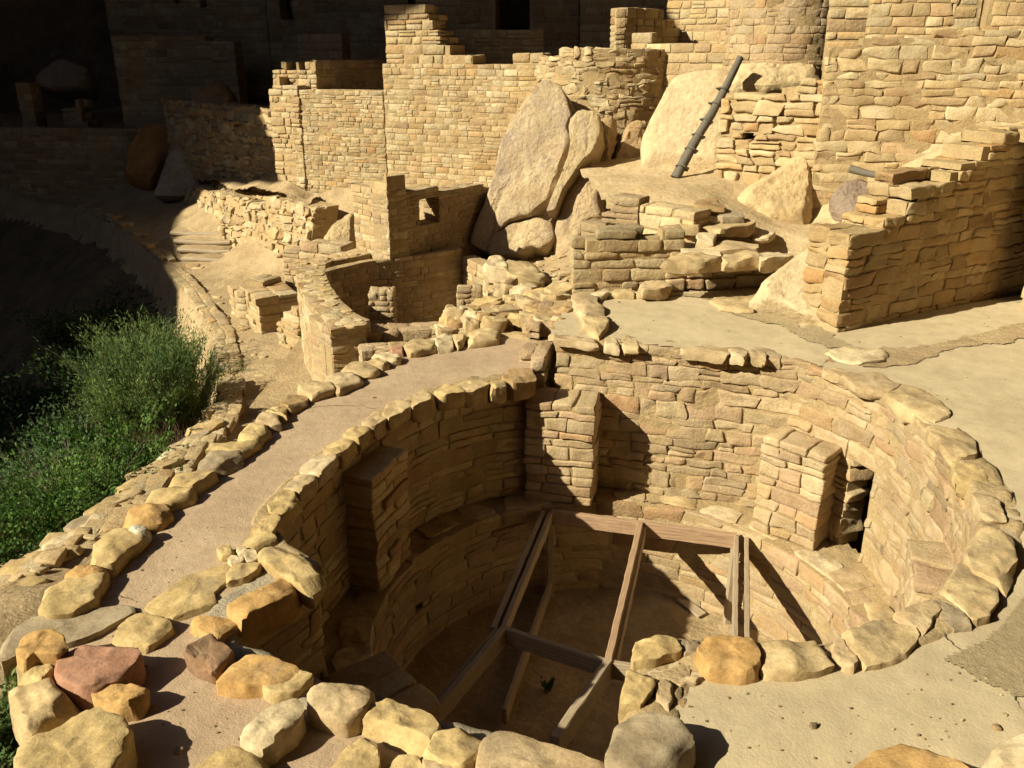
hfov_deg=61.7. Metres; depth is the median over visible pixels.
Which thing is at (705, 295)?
gravel patch
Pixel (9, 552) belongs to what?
shrub
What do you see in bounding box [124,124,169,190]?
boulder
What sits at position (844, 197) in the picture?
boulder
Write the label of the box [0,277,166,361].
shrub
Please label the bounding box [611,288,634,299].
edge slab
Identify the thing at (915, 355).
gravel patch
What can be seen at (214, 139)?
rubble retaining wall
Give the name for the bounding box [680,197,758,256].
stone steps
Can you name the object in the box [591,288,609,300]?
edge slab
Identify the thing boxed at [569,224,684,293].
ruined wall
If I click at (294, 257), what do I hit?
wall
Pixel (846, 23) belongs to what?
back room wall
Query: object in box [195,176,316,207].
terrace fill
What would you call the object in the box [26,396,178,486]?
shrub
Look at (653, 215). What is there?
ruined wall
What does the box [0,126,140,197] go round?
alcove wall
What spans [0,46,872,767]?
ground
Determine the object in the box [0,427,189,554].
shrub
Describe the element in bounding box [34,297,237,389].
shrub
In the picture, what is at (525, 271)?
rock
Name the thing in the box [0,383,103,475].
shrub
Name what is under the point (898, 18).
wall
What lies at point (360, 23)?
alcove wall
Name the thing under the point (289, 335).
wall
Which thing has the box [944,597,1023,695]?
gravel patch
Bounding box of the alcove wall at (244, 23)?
[104,0,272,127]
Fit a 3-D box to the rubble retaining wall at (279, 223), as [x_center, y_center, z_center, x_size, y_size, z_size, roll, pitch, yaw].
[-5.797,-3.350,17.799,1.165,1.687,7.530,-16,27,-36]
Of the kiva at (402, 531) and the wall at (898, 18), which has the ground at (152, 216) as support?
the kiva at (402, 531)
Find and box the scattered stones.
[0,251,570,585]
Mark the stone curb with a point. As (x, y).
(78, 590)
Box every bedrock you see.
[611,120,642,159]
[727,62,818,96]
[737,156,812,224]
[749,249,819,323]
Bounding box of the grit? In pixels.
[111,297,1017,763]
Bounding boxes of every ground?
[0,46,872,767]
[249,337,312,407]
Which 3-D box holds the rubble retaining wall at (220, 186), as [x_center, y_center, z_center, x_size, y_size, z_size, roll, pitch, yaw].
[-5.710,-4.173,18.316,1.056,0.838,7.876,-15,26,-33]
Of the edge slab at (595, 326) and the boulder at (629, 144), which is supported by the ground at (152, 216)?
the boulder at (629, 144)
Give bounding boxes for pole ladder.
[671,55,743,178]
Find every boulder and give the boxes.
[35,59,98,101]
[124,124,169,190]
[154,145,205,202]
[191,81,237,102]
[324,213,355,248]
[471,79,604,260]
[553,162,606,254]
[600,116,617,161]
[640,69,732,170]
[829,179,869,221]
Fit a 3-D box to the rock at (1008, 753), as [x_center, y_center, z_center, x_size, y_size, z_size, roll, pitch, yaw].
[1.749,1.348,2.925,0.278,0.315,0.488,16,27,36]
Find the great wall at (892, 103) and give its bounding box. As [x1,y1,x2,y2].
[812,28,1023,208]
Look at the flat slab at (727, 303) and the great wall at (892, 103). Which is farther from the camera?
the great wall at (892, 103)
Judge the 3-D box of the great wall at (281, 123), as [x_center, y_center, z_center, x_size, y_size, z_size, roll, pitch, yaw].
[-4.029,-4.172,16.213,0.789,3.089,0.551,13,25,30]
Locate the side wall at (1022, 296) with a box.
[1021,287,1023,304]
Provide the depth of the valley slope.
18.20 m
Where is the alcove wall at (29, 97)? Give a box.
[15,82,46,126]
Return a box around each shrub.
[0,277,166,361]
[0,355,82,440]
[0,380,120,491]
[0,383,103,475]
[0,411,163,515]
[0,420,105,558]
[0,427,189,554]
[0,496,91,567]
[0,664,18,767]
[1,422,113,483]
[2,308,183,418]
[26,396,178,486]
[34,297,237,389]
[58,324,249,465]
[89,412,207,459]
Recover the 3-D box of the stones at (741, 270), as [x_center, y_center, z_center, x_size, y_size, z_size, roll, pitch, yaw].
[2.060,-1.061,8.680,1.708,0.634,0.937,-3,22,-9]
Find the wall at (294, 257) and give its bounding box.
[282,239,353,291]
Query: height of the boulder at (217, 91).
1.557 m
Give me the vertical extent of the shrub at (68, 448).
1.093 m
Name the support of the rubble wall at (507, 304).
on the ground at (152, 216)
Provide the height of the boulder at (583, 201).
1.481 m
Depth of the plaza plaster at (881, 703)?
3.46 m
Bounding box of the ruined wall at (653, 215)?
[639,201,710,241]
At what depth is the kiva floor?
6.92 m
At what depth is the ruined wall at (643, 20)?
14.30 m
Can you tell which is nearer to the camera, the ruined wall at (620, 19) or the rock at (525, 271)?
the rock at (525, 271)
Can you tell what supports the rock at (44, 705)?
on the walkway at (231, 504)
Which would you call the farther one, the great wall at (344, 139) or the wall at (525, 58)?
the great wall at (344, 139)
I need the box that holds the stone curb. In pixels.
[38,327,527,619]
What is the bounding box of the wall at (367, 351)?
[358,341,406,361]
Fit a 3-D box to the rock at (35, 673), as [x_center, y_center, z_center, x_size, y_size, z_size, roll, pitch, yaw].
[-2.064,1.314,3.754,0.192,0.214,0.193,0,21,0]
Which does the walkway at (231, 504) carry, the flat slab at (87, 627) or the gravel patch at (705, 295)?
the flat slab at (87, 627)
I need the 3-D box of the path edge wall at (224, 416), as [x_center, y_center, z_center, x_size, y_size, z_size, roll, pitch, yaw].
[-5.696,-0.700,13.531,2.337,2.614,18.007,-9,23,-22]
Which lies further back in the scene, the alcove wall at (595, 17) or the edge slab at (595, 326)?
the alcove wall at (595, 17)
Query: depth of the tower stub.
14.28 m
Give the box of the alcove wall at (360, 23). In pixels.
[266,0,413,74]
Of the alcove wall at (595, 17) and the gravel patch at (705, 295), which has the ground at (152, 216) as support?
the alcove wall at (595, 17)
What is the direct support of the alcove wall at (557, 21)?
on the ground at (152, 216)
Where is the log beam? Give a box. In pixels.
[849,165,874,177]
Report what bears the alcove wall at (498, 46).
on the ground at (152, 216)
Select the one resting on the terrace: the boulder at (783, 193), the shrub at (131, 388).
the boulder at (783, 193)
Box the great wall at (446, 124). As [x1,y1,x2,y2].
[382,56,539,201]
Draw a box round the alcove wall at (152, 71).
[111,36,247,127]
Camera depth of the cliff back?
25.45 m
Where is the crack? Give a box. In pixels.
[944,633,1019,706]
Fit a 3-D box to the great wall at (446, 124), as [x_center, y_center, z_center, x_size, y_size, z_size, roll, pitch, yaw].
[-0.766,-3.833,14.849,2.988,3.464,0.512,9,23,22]
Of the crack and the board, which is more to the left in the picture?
the board
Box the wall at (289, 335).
[276,305,301,349]
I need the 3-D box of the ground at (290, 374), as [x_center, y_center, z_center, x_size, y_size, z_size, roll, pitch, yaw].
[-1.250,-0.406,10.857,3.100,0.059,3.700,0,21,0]
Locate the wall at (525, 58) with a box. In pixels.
[513,53,550,63]
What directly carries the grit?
on the walkway at (231, 504)
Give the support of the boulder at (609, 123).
on the ground at (152, 216)
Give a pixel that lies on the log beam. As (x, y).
(856, 170)
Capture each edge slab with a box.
[548,333,552,341]
[571,292,604,318]
[579,312,608,340]
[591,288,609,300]
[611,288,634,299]
[634,291,640,298]
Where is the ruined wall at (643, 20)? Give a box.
[610,7,679,48]
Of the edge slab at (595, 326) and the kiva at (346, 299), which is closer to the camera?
the edge slab at (595, 326)
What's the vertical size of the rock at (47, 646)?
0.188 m
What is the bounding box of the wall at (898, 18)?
[865,0,1023,37]
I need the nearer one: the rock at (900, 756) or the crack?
the rock at (900, 756)
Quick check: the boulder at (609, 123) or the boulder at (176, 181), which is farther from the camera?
the boulder at (176, 181)
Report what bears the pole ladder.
on the terrace
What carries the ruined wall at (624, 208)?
on the ground at (152, 216)
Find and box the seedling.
[540,676,554,694]
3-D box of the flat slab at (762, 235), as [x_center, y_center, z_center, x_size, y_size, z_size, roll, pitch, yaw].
[2.732,-1.631,9.413,0.362,0.082,0.522,0,21,0]
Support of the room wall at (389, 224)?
on the ground at (152, 216)
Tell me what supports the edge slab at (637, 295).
on the plaza plaster at (881, 703)
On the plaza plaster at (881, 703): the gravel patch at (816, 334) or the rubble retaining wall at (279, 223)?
the gravel patch at (816, 334)
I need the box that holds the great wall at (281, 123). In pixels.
[269,77,309,194]
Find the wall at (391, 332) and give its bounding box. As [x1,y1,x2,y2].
[368,321,438,342]
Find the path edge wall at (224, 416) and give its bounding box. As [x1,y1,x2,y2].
[0,204,245,587]
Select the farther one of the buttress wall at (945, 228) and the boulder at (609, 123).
the boulder at (609, 123)
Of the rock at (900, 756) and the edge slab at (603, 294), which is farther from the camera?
the edge slab at (603, 294)
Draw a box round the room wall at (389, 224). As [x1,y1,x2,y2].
[351,174,488,286]
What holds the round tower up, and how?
on the bedrock at (767, 77)
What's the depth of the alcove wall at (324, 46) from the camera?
18.01 m
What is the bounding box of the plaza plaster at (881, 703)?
[551,290,1023,767]
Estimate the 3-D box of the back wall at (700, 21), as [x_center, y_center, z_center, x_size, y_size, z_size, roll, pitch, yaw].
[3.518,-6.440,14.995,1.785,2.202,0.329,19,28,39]
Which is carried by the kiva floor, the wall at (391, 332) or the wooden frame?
the wooden frame
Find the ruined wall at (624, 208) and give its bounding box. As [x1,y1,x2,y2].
[581,193,649,234]
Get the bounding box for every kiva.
[144,329,1023,767]
[295,247,493,381]
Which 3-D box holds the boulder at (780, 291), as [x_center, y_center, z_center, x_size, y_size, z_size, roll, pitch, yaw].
[2.643,-0.786,7.971,0.839,0.997,0.903,0,21,0]
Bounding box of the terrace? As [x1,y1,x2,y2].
[580,121,1023,257]
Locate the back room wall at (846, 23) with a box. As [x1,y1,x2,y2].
[821,0,981,70]
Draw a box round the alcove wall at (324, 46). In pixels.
[297,34,350,61]
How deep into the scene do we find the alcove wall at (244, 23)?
21.63 m
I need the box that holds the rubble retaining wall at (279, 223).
[180,185,338,257]
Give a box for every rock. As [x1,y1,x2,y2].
[8,678,80,745]
[13,707,137,767]
[16,628,68,674]
[16,664,56,685]
[54,645,145,711]
[91,683,150,721]
[112,613,174,654]
[483,255,507,284]
[505,260,550,287]
[854,744,970,767]
[980,732,1023,767]
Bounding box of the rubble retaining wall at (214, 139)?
[161,97,276,194]
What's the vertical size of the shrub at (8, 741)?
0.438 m
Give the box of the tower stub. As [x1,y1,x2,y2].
[384,4,485,63]
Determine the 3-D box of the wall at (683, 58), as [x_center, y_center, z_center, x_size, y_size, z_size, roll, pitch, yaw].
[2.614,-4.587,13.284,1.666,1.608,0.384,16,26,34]
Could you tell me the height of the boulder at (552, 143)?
2.705 m
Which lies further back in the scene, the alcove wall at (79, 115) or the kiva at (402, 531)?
the alcove wall at (79, 115)
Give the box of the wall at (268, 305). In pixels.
[227,281,298,333]
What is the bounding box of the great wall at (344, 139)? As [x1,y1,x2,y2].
[289,89,387,194]
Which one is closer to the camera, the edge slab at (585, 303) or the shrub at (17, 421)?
the edge slab at (585, 303)
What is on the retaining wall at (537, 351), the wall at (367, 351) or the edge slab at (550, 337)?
the edge slab at (550, 337)
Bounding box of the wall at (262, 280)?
[236,274,281,325]
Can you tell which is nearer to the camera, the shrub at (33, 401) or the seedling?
the seedling
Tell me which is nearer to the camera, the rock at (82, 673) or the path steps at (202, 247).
the rock at (82, 673)
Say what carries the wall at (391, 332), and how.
on the ground at (152, 216)
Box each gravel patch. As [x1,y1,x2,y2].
[669,290,756,298]
[731,312,850,347]
[861,322,1023,367]
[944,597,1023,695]
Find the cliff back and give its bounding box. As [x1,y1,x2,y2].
[0,0,529,233]
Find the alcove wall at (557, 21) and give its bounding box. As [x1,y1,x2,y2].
[415,0,580,48]
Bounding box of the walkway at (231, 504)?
[69,337,532,767]
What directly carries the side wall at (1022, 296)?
on the plaza plaster at (881, 703)
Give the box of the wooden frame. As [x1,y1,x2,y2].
[436,509,749,747]
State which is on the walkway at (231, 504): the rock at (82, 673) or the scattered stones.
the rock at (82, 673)
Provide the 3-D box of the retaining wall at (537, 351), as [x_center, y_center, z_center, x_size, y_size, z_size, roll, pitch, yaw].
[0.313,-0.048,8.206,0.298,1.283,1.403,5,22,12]
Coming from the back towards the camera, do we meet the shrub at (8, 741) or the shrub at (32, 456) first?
the shrub at (32, 456)
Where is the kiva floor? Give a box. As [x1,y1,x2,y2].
[405,588,773,761]
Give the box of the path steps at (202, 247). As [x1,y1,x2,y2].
[170,227,231,261]
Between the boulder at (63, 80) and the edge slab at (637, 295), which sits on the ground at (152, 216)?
the boulder at (63, 80)
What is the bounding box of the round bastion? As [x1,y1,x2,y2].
[537,46,666,142]
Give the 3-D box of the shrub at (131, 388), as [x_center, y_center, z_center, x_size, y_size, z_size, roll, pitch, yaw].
[-4.012,0.137,9.870,1.987,1.862,1.878,-9,23,-21]
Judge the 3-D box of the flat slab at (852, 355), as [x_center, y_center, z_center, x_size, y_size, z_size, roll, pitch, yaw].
[2.811,-0.220,6.899,0.514,0.081,0.351,-7,22,-16]
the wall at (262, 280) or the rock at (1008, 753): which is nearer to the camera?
the rock at (1008, 753)
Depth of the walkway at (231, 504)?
4.72 m
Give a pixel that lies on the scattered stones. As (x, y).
(41, 560)
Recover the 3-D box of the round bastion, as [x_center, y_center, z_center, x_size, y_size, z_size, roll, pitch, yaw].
[1.527,-4.063,13.615,2.285,2.437,0.864,0,21,0]
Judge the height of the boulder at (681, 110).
1.739 m
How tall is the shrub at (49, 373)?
1.447 m
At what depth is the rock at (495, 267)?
10.68 m
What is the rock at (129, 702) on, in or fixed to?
on the walkway at (231, 504)
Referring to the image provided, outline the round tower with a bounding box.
[721,0,828,79]
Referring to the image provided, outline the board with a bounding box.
[676,597,705,617]
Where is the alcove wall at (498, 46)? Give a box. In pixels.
[446,29,544,63]
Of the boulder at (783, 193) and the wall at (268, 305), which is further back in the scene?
the wall at (268, 305)
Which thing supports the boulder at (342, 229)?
on the wall at (294, 257)
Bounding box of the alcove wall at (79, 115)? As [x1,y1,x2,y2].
[61,99,102,126]
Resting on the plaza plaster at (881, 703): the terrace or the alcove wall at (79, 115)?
the terrace
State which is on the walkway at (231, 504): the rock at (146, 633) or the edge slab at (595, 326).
the rock at (146, 633)
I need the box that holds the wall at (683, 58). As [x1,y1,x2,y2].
[631,32,724,93]
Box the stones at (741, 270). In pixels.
[638,250,792,300]
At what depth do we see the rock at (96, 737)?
3.24 m
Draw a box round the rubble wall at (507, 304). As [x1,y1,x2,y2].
[434,277,573,336]
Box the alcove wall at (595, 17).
[579,0,667,47]
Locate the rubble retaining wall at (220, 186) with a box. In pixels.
[203,171,270,199]
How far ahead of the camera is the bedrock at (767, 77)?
11.36 m
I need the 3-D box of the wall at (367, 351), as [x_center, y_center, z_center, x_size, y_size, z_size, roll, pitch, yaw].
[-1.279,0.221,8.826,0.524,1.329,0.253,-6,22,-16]
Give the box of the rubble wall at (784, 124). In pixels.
[714,78,823,183]
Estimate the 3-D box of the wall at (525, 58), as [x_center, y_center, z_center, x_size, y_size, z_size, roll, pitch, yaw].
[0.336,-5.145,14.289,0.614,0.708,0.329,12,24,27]
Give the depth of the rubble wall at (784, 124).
10.60 m
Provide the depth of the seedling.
6.47 m
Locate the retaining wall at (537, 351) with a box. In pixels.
[519,298,569,387]
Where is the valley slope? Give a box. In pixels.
[0,217,199,493]
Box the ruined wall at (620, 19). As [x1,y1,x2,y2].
[614,9,625,47]
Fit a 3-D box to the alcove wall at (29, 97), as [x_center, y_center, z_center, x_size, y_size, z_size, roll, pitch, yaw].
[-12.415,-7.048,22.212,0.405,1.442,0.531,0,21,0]
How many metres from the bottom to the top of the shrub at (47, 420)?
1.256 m
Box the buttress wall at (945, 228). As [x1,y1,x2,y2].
[798,123,1023,332]
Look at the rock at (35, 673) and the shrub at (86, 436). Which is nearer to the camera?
the rock at (35, 673)
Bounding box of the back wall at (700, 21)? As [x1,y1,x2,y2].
[666,0,728,43]
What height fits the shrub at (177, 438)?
0.653 m
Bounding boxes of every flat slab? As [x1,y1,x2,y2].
[0,605,136,680]
[709,293,754,313]
[747,228,774,243]
[824,346,888,364]
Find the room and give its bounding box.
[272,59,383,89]
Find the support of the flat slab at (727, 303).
on the plaza plaster at (881, 703)
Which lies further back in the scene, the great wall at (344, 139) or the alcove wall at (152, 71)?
the alcove wall at (152, 71)

